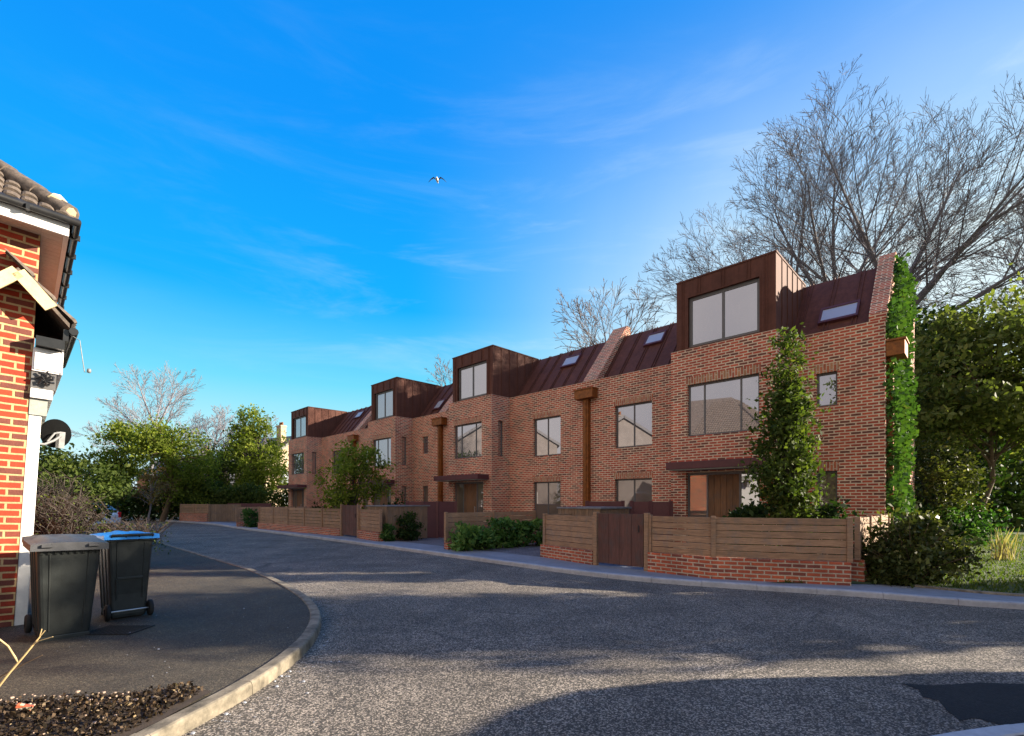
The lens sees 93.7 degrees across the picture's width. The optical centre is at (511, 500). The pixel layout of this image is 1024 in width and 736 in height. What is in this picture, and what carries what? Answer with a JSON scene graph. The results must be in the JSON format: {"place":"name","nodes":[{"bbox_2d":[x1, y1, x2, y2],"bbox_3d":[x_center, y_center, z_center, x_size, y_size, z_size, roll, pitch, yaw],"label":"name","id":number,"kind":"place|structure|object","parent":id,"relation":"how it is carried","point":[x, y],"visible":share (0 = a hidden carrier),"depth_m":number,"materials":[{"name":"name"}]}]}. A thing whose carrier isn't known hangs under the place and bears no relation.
{"place":"outdoors","nodes":[
{"label":"outdoors","id":0,"kind":"place"},
{"bbox_2d":[0,525,309,735],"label":"pavement","id":1,"kind":"structure","parent":0,"point":[186,633],"depth_m":5.15,"materials":[{"name":"grey asphalt"}]},
{"bbox_2d":[0,159,90,627],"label":"old house","id":2,"kind":"structure","parent":1,"relation":"on","point":[40,226],"depth_m":5.70,"materials":[{"name":"brick"}]},
{"bbox_2d":[40,419,70,447],"bbox_3d":[-6.191,-0.902,6.539,0.232,0.395,0.651,0,0,-18],"label":"satellite dish","id":3,"kind":"object","parent":2,"relation":"attached to","point":[55,433],"visible":0.95,"depth_m":6.46,"materials":[{"name":"grey metal"}]},
{"bbox_2d":[35,466,92,534],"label":"bare bush","id":4,"kind":"object","parent":1,"relation":"on","point":[48,491],"visible":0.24,"depth_m":11.08,"materials":[{"name":"brown plant"}]},
{"bbox_2d":[22,534,108,641],"bbox_3d":[-5.050,0.951,5.403,0.857,1.110,0.629,2,0,40],"label":"wheelie bin","id":5,"kind":"object","parent":1,"relation":"on","point":[63,571],"visible":0.98,"depth_m":5.21,"materials":[{"name":"grey plastic"}]},
{"bbox_2d":[38,441,105,527],"bbox_3d":[-15.561,-0.280,15.822,3.138,3.808,3.174,0,0,40],"label":"shrub","id":6,"kind":"object","parent":1,"relation":"on","point":[48,448],"visible":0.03,"depth_m":15.88,"materials":[{"name":"green plant"}]},
{"bbox_2d":[33,484,111,534],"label":"bare bush","id":7,"kind":"object","parent":1,"relation":"on","point":[63,520],"visible":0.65,"depth_m":10.27,"materials":[{"name":"brown plant"}]},
{"bbox_2d":[39,452,132,519],"bbox_3d":[-37.293,-0.929,35.400,15.403,6.071,3.828,0,0,-21],"label":"hedge","id":8,"kind":"object","parent":1,"relation":"on","point":[88,457],"visible":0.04,"depth_m":36.80,"materials":[{"name":"green plant"}]},
{"bbox_2d":[36,442,143,532],"bbox_3d":[-14.189,-0.183,15.314,3.970,3.542,3.012,0,0,0],"label":"shrub","id":9,"kind":"object","parent":1,"relation":"on","point":[58,465],"visible":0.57,"depth_m":15.27,"materials":[{"name":"green plant"}]},
{"bbox_2d":[78,503,121,530],"bbox_3d":[-22.580,0.785,24.402,3.980,1.450,1.810,0,0,-6],"label":"parked car","id":10,"kind":"object","parent":1,"relation":"on","point":[117,514],"visible":0.17,"depth_m":24.96,"materials":[{"name":"white paint"}]},
{"bbox_2d":[0,680,211,735],"bbox_3d":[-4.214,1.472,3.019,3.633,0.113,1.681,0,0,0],"label":"leaf litter","id":11,"kind":"object","parent":1,"relation":"on","point":[16,714],"visible":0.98,"depth_m":3.33,"materials":[{"name":"brown plant"}]},
{"bbox_2d":[15,703,33,710],"bbox_3d":[-3.415,1.446,3.363,0.090,0.058,0.040,0,0,-29],"label":"brick fragment","id":12,"kind":"object","parent":11,"relation":"on","point":[20,705],"visible":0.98,"depth_m":3.35,"materials":[{"name":"orange brick"}]},
{"bbox_2d":[0,629,52,685],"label":"twig","id":13,"kind":"object","parent":11,"relation":"on","point":[16,660],"visible":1,"depth_m":3.62,"materials":[{"name":"wood"}]},
{"bbox_2d":[85,625,154,634],"bbox_3d":[-4.550,1.497,5.550,0.540,0.012,0.400,0,0,0],"label":"drain cover","id":14,"kind":"object","parent":1,"relation":"on","point":[118,629],"visible":0.98,"depth_m":5.54,"materials":[{"name":"metal"}]},
{"bbox_2d":[90,530,159,621],"bbox_3d":[-5.088,0.950,6.297,0.774,1.110,0.568,1,0,38],"label":"wheelie bin","id":15,"kind":"object","parent":1,"relation":"on","point":[124,565],"visible":0.93,"depth_m":6.12,"materials":[{"name":"grey plastic"}]},
{"bbox_2d":[75,512,178,554],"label":"bare bush","id":16,"kind":"object","parent":1,"relation":"on","point":[128,528],"visible":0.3,"depth_m":10.54,"materials":[{"name":"brown plant"}]},
{"bbox_2d":[277,406,370,521],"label":"terraced house","id":17,"kind":"structure","parent":0,"point":[317,434],"depth_m":32.98,"materials":[{"name":"brick"}]},
{"bbox_2d":[292,452,303,474],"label":"window","id":18,"kind":"structure","parent":17,"relation":"in","point":[297,459],"depth_m":33.64,"materials":[{"name":"clear glass"}]},
{"bbox_2d":[297,490,301,506],"bbox_3d":[-14.856,0.393,33.593,0.966,2.186,0.050,0,0,45],"label":"door","id":19,"kind":"structure","parent":17,"relation":"in","point":[299,492],"depth_m":33.56,"materials":[{"name":"brown wood"}]},
{"bbox_2d":[294,416,305,438],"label":"window","id":20,"kind":"structure","parent":17,"relation":"in","point":[299,423],"depth_m":33.68,"materials":[{"name":"clear glass"}]},
{"bbox_2d":[312,452,315,473],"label":"window","id":21,"kind":"structure","parent":17,"relation":"in","point":[313,453],"depth_m":32.88,"materials":[{"name":"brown glass"}]},
{"bbox_2d":[347,377,452,523],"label":"terraced house","id":22,"kind":"structure","parent":0,"point":[397,428],"depth_m":25.17,"materials":[{"name":"brick"}]},
{"bbox_2d":[374,437,390,466],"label":"window","id":23,"kind":"structure","parent":22,"relation":"in","point":[384,445],"depth_m":25.56,"materials":[{"name":"clear glass"}]},
{"bbox_2d":[380,487,387,504],"bbox_3d":[-6.842,0.393,25.669,0.819,2.186,0.050,0,0,45],"label":"door","id":24,"kind":"structure","parent":22,"relation":"in","point":[383,501],"depth_m":25.59,"materials":[{"name":"brown wood"}]},
{"bbox_2d":[376,389,392,419],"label":"window","id":25,"kind":"structure","parent":22,"relation":"in","point":[384,400],"depth_m":25.78,"materials":[{"name":"clear glass"}]},
{"bbox_2d":[401,437,405,464],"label":"window","id":26,"kind":"structure","parent":22,"relation":"in","point":[403,440],"depth_m":25.09,"materials":[{"name":"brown glass"}]},
{"bbox_2d":[216,520,643,567],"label":"garden ground","id":27,"kind":"structure","parent":0,"point":[533,549],"depth_m":15.11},
{"bbox_2d":[208,504,240,521],"bbox_3d":[-19.686,0.905,34.215,3.388,1.290,0.124,0,0,-18],"label":"board fence","id":28,"kind":"object","parent":27,"relation":"on","point":[226,512],"visible":0.68,"depth_m":33.95,"materials":[{"name":"brown wood"}]},
{"bbox_2d":[178,478,288,519],"bbox_3d":[-21.020,0.054,37.327,8.841,3.734,2.311,0,0,-10],"label":"hedge","id":29,"kind":"object","parent":27,"relation":"on","point":[260,495],"visible":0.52,"depth_m":37.01,"materials":[{"name":"green plant"}]},
{"bbox_2d":[227,503,271,521],"bbox_3d":[-18.800,0.875,34.400,2.940,1.350,0.112,0,0,-8],"label":"metal screen","id":30,"kind":"object","parent":27,"relation":"on","point":[256,504],"visible":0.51,"depth_m":34.44,"materials":[{"name":"brown metal"}]},
{"bbox_2d":[240,506,264,527],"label":"shrub","id":31,"kind":"object","parent":27,"relation":"on","point":[253,517],"visible":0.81,"depth_m":26.83,"materials":[{"name":"green plant"}]},
{"bbox_2d":[236,506,306,526],"bbox_3d":[-14.414,0.935,28.917,3.926,1.150,0.200,0,0,-40],"label":"garden fence","id":32,"kind":"object","parent":27,"relation":"on","point":[239,523],"visible":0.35,"depth_m":27.85,"materials":[{"name":"wood"}]},
{"bbox_2d":[305,436,398,511],"bbox_3d":[-7.062,-0.664,21.344,3.735,4.474,3.167,0,0,25],"label":"garden tree","id":33,"kind":"object","parent":27,"relation":"on","point":[348,464],"visible":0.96,"depth_m":20.99,"materials":[{"name":"green plant"}]},
{"bbox_2d":[379,523,396,541],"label":"shrub","id":34,"kind":"object","parent":27,"relation":"on","point":[387,533],"visible":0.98,"depth_m":17.57,"materials":[{"name":"green plant"}]},
{"bbox_2d":[365,505,429,539],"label":"bin store","id":35,"kind":"structure","parent":27,"relation":"on","point":[389,512],"depth_m":18.33,"materials":[{"name":"brown wood"}]},
{"bbox_2d":[394,510,425,540],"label":"shrub","id":36,"kind":"object","parent":27,"relation":"on","point":[408,533],"visible":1,"depth_m":18.00,"materials":[{"name":"green plant"}]},
{"bbox_2d":[406,501,456,538],"bbox_3d":[-3.260,0.790,19.324,2.062,1.520,0.509,0,0,-4],"label":"metal screen","id":37,"kind":"object","parent":27,"relation":"on","point":[436,510],"visible":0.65,"depth_m":19.26,"materials":[{"name":"brown metal"}]},
{"bbox_2d":[445,521,484,551],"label":"shrub","id":38,"kind":"object","parent":27,"relation":"on","point":[466,536],"visible":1,"depth_m":14.21,"materials":[{"name":"green plant"}]},
{"bbox_2d":[472,524,500,549],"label":"shrub","id":39,"kind":"object","parent":27,"relation":"on","point":[488,538],"visible":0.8,"depth_m":14.60,"materials":[{"name":"green plant"}]},
{"bbox_2d":[444,510,535,548],"bbox_3d":[-0.614,0.935,16.095,3.944,1.150,0.200,0,0,-42],"label":"garden fence","id":40,"kind":"object","parent":27,"relation":"on","point":[467,517],"visible":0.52,"depth_m":15.58,"materials":[{"name":"wood"}]},
{"bbox_2d":[486,515,520,547],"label":"shrub","id":41,"kind":"object","parent":27,"relation":"on","point":[501,524],"visible":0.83,"depth_m":15.13,"materials":[{"name":"green plant"}]},
{"bbox_2d":[501,519,533,546],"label":"shrub","id":42,"kind":"object","parent":27,"relation":"on","point":[521,530],"visible":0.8,"depth_m":15.59,"materials":[{"name":"green plant"}]},
{"bbox_2d":[522,517,542,545],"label":"shrub","id":43,"kind":"object","parent":27,"relation":"on","point":[535,525],"visible":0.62,"depth_m":15.90,"materials":[{"name":"green plant"}]},
{"bbox_2d":[540,513,592,564],"bbox_3d":[1.559,0.930,13.034,1.513,1.160,3.500,0,0,10],"label":"garden fence","id":44,"kind":"object","parent":27,"relation":"on","point":[560,542],"visible":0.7,"depth_m":12.01,"materials":[{"name":"wood"}]},
{"bbox_2d":[557,506,631,544],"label":"bin store","id":45,"kind":"structure","parent":27,"relation":"on","point":[582,511],"depth_m":13.48,"materials":[{"name":"brown wood"}]},
{"bbox_2d":[585,501,624,506],"bbox_3d":[2.935,0.780,15.225,1.300,1.540,0.132,0,0,28],"label":"metal screen","id":46,"kind":"object","parent":27,"relation":"on","point":[607,503],"visible":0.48,"depth_m":15.18,"materials":[{"name":"brown metal"}]},
{"bbox_2d":[629,501,672,547],"bbox_3d":[4.028,0.785,13.931,1.235,1.530,0.136,0,0,23],"label":"metal screen","id":47,"kind":"object","parent":27,"relation":"on","point":[658,508],"visible":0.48,"depth_m":13.88,"materials":[{"name":"brown metal"}]},
{"bbox_2d":[573,250,914,554],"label":"terraced house","id":48,"kind":"structure","parent":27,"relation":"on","point":[668,415],"depth_m":13.12,"materials":[{"name":"brick"}]},
{"bbox_2d":[616,401,651,447],"bbox_3d":[4.150,-2.530,16.227,1.400,1.460,0.060,0,0,45],"label":"window","id":49,"kind":"structure","parent":48,"relation":"in","point":[633,421],"depth_m":16.20,"materials":[{"name":"clear glass"}]},
{"bbox_2d":[616,478,651,506],"bbox_3d":[4.150,-0.040,16.227,1.400,1.380,0.060,0,0,45],"label":"window","id":50,"kind":"structure","parent":48,"relation":"in","point":[635,490],"depth_m":16.20,"materials":[{"name":"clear glass"}]},
{"bbox_2d":[708,474,738,550],"bbox_3d":[5.807,0.393,13.163,0.827,2.186,0.050,0,0,45],"label":"door","id":51,"kind":"structure","parent":48,"relation":"in","point":[723,490],"depth_m":13.16,"materials":[{"name":"brown wood"}]},
{"bbox_2d":[689,278,758,347],"bbox_3d":[5.849,-5.120,13.270,1.920,1.440,0.060,0,0,45],"label":"window","id":52,"kind":"structure","parent":48,"relation":"in","point":[733,311],"depth_m":13.23,"materials":[{"name":"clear glass"}]},
{"bbox_2d":[689,374,758,435],"bbox_3d":[5.779,-2.555,13.143,1.920,1.470,0.060,0,0,45],"label":"window","id":53,"kind":"structure","parent":48,"relation":"in","point":[716,407],"depth_m":13.11,"materials":[{"name":"clear glass"}]},
{"bbox_2d":[817,372,836,406],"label":"window","id":54,"kind":"structure","parent":48,"relation":"in","point":[827,383],"depth_m":12.32,"materials":[{"name":"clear glass"}]},
{"bbox_2d":[817,471,836,505],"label":"window","id":55,"kind":"structure","parent":48,"relation":"in","point":[831,491],"depth_m":12.30,"materials":[{"name":"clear glass"}]},
{"bbox_2d":[882,252,921,537],"bbox_3d":[10.596,-2.399,12.907,0.602,8.196,4.808,0,0,45],"label":"ivy","id":56,"kind":"object","parent":48,"relation":"attached to","point":[902,312],"visible":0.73,"depth_m":11.65,"materials":[{"name":"green plant"}]},
{"bbox_2d":[722,494,780,552],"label":"shrub","id":57,"kind":"object","parent":27,"relation":"on","point":[750,511],"visible":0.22,"depth_m":10.48,"materials":[{"name":"green plant"}]},
{"bbox_2d":[738,322,841,553],"bbox_3d":[5.963,-1.109,10.396,2.050,5.375,1.856,0,0,0],"label":"columnar tree","id":58,"kind":"object","parent":27,"relation":"on","point":[789,465],"visible":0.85,"depth_m":10.24,"materials":[{"name":"green plant"}]},
{"bbox_2d":[801,495,867,558],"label":"shrub","id":59,"kind":"object","parent":27,"relation":"on","point":[831,511],"visible":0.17,"depth_m":10.06,"materials":[{"name":"green plant"}]},
{"bbox_2d":[0,0,1023,494],"label":"sky","id":60,"kind":"structure","parent":0,"point":[261,216],"materials":[{"name":"blue"}]},
{"bbox_2d":[431,342,605,531],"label":"terraced house","id":61,"kind":"structure","parent":0,"point":[509,424],"depth_m":19.85,"materials":[{"name":"brick"}]},
{"bbox_2d":[455,422,481,458],"bbox_3d":[-1.832,-2.555,20.665,1.850,1.470,0.060,0,0,45],"label":"window","id":62,"kind":"structure","parent":61,"relation":"in","point":[468,437],"depth_m":20.70,"materials":[{"name":"clear glass"}]},
{"bbox_2d":[464,484,476,521],"bbox_3d":[-1.797,0.393,20.638,0.840,2.186,0.112,0,0,45],"label":"door","id":63,"kind":"structure","parent":61,"relation":"in","point":[470,490],"depth_m":20.63,"materials":[{"name":"brown wood"}]},
{"bbox_2d":[459,361,485,400],"bbox_3d":[-1.655,-5.120,20.689,1.910,1.440,0.060,0,0,45],"label":"window","id":64,"kind":"structure","parent":61,"relation":"in","point":[472,378],"depth_m":20.73,"materials":[{"name":"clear glass"}]},
{"bbox_2d":[498,421,501,455],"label":"window","id":65,"kind":"structure","parent":61,"relation":"in","point":[499,422],"depth_m":19.98,"materials":[{"name":"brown glass"}]},
{"bbox_2d":[535,416,560,456],"bbox_3d":[1.441,-2.505,18.907,1.400,1.510,0.060,0,0,45],"label":"window","id":66,"kind":"structure","parent":61,"relation":"in","point":[547,430],"depth_m":18.87,"materials":[{"name":"clear glass"}]},
{"bbox_2d":[535,481,560,531],"bbox_3d":[1.441,0.285,18.907,1.400,2.030,0.060,0,0,45],"label":"window","id":67,"kind":"structure","parent":61,"relation":"in","point":[547,494],"depth_m":18.94,"materials":[{"name":"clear glass"}]},
{"bbox_2d":[112,517,1023,735],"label":"road","id":68,"kind":"structure","parent":0,"point":[444,646],"depth_m":4.98,"materials":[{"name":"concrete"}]},
{"bbox_2d":[114,527,320,735],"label":"kerb","id":69,"kind":"structure","parent":68,"relation":"on","point":[187,719],"depth_m":3.97,"materials":[{"name":"concrete"}]},
{"bbox_2d":[154,580,380,735],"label":"grit","id":70,"kind":"object","parent":68,"relation":"on","point":[226,713],"visible":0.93,"depth_m":4.23,"materials":[{"name":"gravel"}]},
{"bbox_2d":[150,519,1023,609],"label":"kerb","id":71,"kind":"structure","parent":68,"relation":"on","point":[896,596],"depth_m":8.86,"materials":[{"name":"concrete"}]},
{"bbox_2d":[902,683,1023,723],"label":"road patch","id":72,"kind":"object","parent":68,"relation":"on","point":[999,703],"visible":1,"depth_m":3.85,"materials":[{"name":"grey asphalt"}]},
{"bbox_2d":[932,723,1023,735],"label":"kerb","id":73,"kind":"structure","parent":68,"relation":"on","point":[1010,730],"depth_m":3.16,"materials":[{"name":"concrete"}]},
{"bbox_2d":[158,519,1023,601],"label":"pavement","id":74,"kind":"structure","parent":0,"point":[609,568],"depth_m":10.32,"materials":[{"name":"grey concrete"}]},
{"bbox_2d":[179,504,207,521],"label":"garden fence","id":75,"kind":"object","parent":74,"relation":"on","point":[190,512],"visible":1,"depth_m":34.36,"materials":[{"name":"wood"}]},
{"bbox_2d":[258,506,343,535],"bbox_3d":[-10.372,0.920,23.051,8.361,1.180,0.220,0,0,41],"label":"garden fence","id":76,"kind":"object","parent":74,"relation":"on","point":[307,517],"visible":1,"depth_m":22.61,"materials":[{"name":"wood"}]},
{"bbox_2d":[340,504,359,535],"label":"timber gate","id":77,"kind":"structure","parent":76,"relation":"attached to","point":[349,519],"depth_m":19.76,"materials":[{"name":"brown wood"}]},
{"bbox_2d":[357,509,382,540],"bbox_3d":[-5.471,0.920,18.465,0.200,1.180,2.071,0,0,-39],"label":"garden fence","id":78,"kind":"object","parent":74,"relation":"on","point":[367,532],"visible":1,"depth_m":18.32,"materials":[{"name":"wood"}]},
{"bbox_2d":[648,515,852,585],"bbox_3d":[4.394,0.907,9.246,3.609,1.205,0.557,0,0,29],"label":"garden fence","id":79,"kind":"object","parent":74,"relation":"on","point":[823,565],"visible":1,"depth_m":9.03,"materials":[{"name":"wood"}]},
{"bbox_2d":[593,512,649,570],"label":"timber gate","id":80,"kind":"structure","parent":79,"relation":"attached to","point":[620,539],"depth_m":10.70,"materials":[{"name":"brown wood"}]},
{"bbox_2d":[776,513,1023,592],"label":"lawn","id":81,"kind":"structure","parent":0,"point":[1021,531],"depth_m":9.42,"materials":[{"name":"green plant"}]},
{"bbox_2d":[597,105,1022,343],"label":"bare tree","id":82,"kind":"object","parent":81,"relation":"on","point":[910,233],"visible":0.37,"depth_m":24.29,"materials":[{"name":"brown plant"}]},
{"bbox_2d":[657,54,1023,325],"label":"bare tree","id":83,"kind":"object","parent":81,"relation":"on","point":[982,226],"visible":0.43,"depth_m":24.83,"materials":[{"name":"brown plant"}]},
{"bbox_2d":[663,76,1023,316],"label":"bare tree","id":84,"kind":"object","parent":81,"relation":"on","point":[833,230],"visible":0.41,"depth_m":23.80,"materials":[{"name":"brown plant"}]},
{"bbox_2d":[851,513,889,581],"bbox_3d":[7.548,0.907,9.994,3.340,1.205,0.200,0,0,-44],"label":"garden fence","id":85,"kind":"object","parent":81,"relation":"on","point":[857,572],"visible":0.38,"depth_m":8.88,"materials":[{"name":"brick"}]},
{"bbox_2d":[853,502,994,587],"bbox_3d":[7.348,0.817,8.757,2.318,1.590,1.573,0,0,0],"label":"bush","id":86,"kind":"object","parent":81,"relation":"on","point":[906,558],"visible":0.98,"depth_m":8.53,"materials":[{"name":"green plant"}]},
{"bbox_2d":[915,429,1007,523],"bbox_3d":[14.921,-0.380,16.765,4.610,3.968,3.527,0,0,-38],"label":"bush","id":87,"kind":"object","parent":81,"relation":"on","point":[938,480],"visible":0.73,"depth_m":15.94,"materials":[{"name":"green plant"}]},
{"bbox_2d":[915,493,1022,545],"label":"shrub","id":88,"kind":"object","parent":81,"relation":"on","point":[975,522],"visible":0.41,"depth_m":15.90,"materials":[{"name":"green plant"}]},
{"bbox_2d":[915,263,1023,511],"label":"leafy tree","id":89,"kind":"object","parent":81,"relation":"on","point":[995,394],"visible":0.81,"depth_m":17.61,"materials":[{"name":"green plant"}]},
{"bbox_2d":[915,292,1023,519],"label":"leafy tree","id":90,"kind":"object","parent":81,"relation":"on","point":[1000,479],"visible":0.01,"depth_m":21.74,"materials":[{"name":"green plant"}]},
{"bbox_2d":[917,445,1023,530],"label":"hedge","id":91,"kind":"object","parent":81,"relation":"on","point":[1008,499],"visible":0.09,"depth_m":24.36,"materials":[{"name":"green plant"}]},
{"bbox_2d":[917,184,1023,353],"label":"bare tree","id":92,"kind":"object","parent":81,"relation":"on","point":[1009,259],"visible":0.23,"depth_m":29.37,"materials":[{"name":"brown plant"}]},
{"bbox_2d":[925,351,1023,518],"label":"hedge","id":93,"kind":"object","parent":81,"relation":"on","point":[1006,504],"depth_m":35.18,"materials":[{"name":"green plant"}]},
{"bbox_2d":[987,527,1023,560],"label":"grass tuft","id":94,"kind":"object","parent":81,"relation":"on","point":[1002,552],"visible":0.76,"depth_m":11.98,"materials":[{"name":"plant"}]},
{"bbox_2d":[915,584,1023,596],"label":"lawn edging","id":95,"kind":"object","parent":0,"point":[976,591],"visible":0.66,"depth_m":7.84,"materials":[{"name":"concrete"}]},
{"label":"ground","id":96,"kind":"structure","parent":0,"visible":0},
{"bbox_2d":[82,407,146,510],"bbox_3d":[-30.492,-2.677,37.141,4.627,8.671,4.232,0,0,15],"label":"leafy tree","id":97,"kind":"object","parent":96,"relation":"on","point":[116,456],"visible":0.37,"depth_m":36.56,"materials":[{"name":"green plant"}]},
{"bbox_2d":[71,360,227,486],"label":"bare tree","id":98,"kind":"object","parent":96,"relation":"on","point":[159,405],"visible":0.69,"depth_m":56.82,"materials":[{"name":"plant"}]},
{"bbox_2d":[122,465,179,524],"bbox_3d":[-23.917,-0.341,31.673,3.939,3.998,2.912,0,0,0],"label":"leafy tree","id":99,"kind":"object","parent":96,"relation":"on","point":[166,485],"visible":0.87,"depth_m":31.57,"materials":[{"name":"green plant"}]},
{"bbox_2d":[112,411,231,520],"bbox_3d":[-25.790,-2.568,36.060,8.293,8.581,6.682,0,0,0],"label":"leafy tree","id":100,"kind":"object","parent":96,"relation":"on","point":[159,441],"visible":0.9,"depth_m":35.82,"materials":[{"name":"green plant"}]},
{"bbox_2d":[89,478,257,520],"bbox_3d":[-28.241,0.112,38.038,16.248,4.027,3.117,0,0,-4],"label":"hedge","id":101,"kind":"object","parent":96,"relation":"on","point":[134,509],"visible":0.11,"depth_m":37.50,"materials":[{"name":"green plant"}]},
{"bbox_2d":[172,404,244,473],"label":"bare tree","id":102,"kind":"object","parent":96,"relation":"on","point":[222,426],"visible":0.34,"depth_m":60.74,"materials":[{"name":"grey plant"}]},
{"bbox_2d":[160,421,266,506],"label":"leafy tree","id":103,"kind":"object","parent":96,"relation":"on","point":[225,477],"visible":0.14,"depth_m":42.73,"materials":[{"name":"green plant"}]},
{"bbox_2d":[214,415,277,473],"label":"bare tree","id":104,"kind":"object","parent":96,"relation":"on","point":[260,439],"visible":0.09,"depth_m":60.85,"materials":[{"name":"grey plant"}]},
{"bbox_2d":[214,403,290,492],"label":"leafy tree","id":105,"kind":"object","parent":96,"relation":"on","point":[257,459],"visible":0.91,"depth_m":42.02,"materials":[{"name":"green plant"}]},
{"bbox_2d":[215,422,290,506],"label":"brick house","id":106,"kind":"structure","parent":96,"relation":"on","point":[282,427],"depth_m":59.06,"materials":[{"name":"beige brick"}]},
{"bbox_2d":[425,357,452,386],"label":"bare tree","id":107,"kind":"object","parent":96,"relation":"on","point":[442,372],"visible":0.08,"depth_m":44.32,"materials":[{"name":"grey plant"}]},
{"bbox_2d":[551,276,673,348],"bbox_3d":[8.430,-8.915,40.838,13.624,21.285,10.294,0,0,-16],"label":"bare tree","id":108,"kind":"object","parent":96,"relation":"on","point":[585,331],"visible":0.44,"depth_m":39.48,"materials":[{"name":"brown plant"}]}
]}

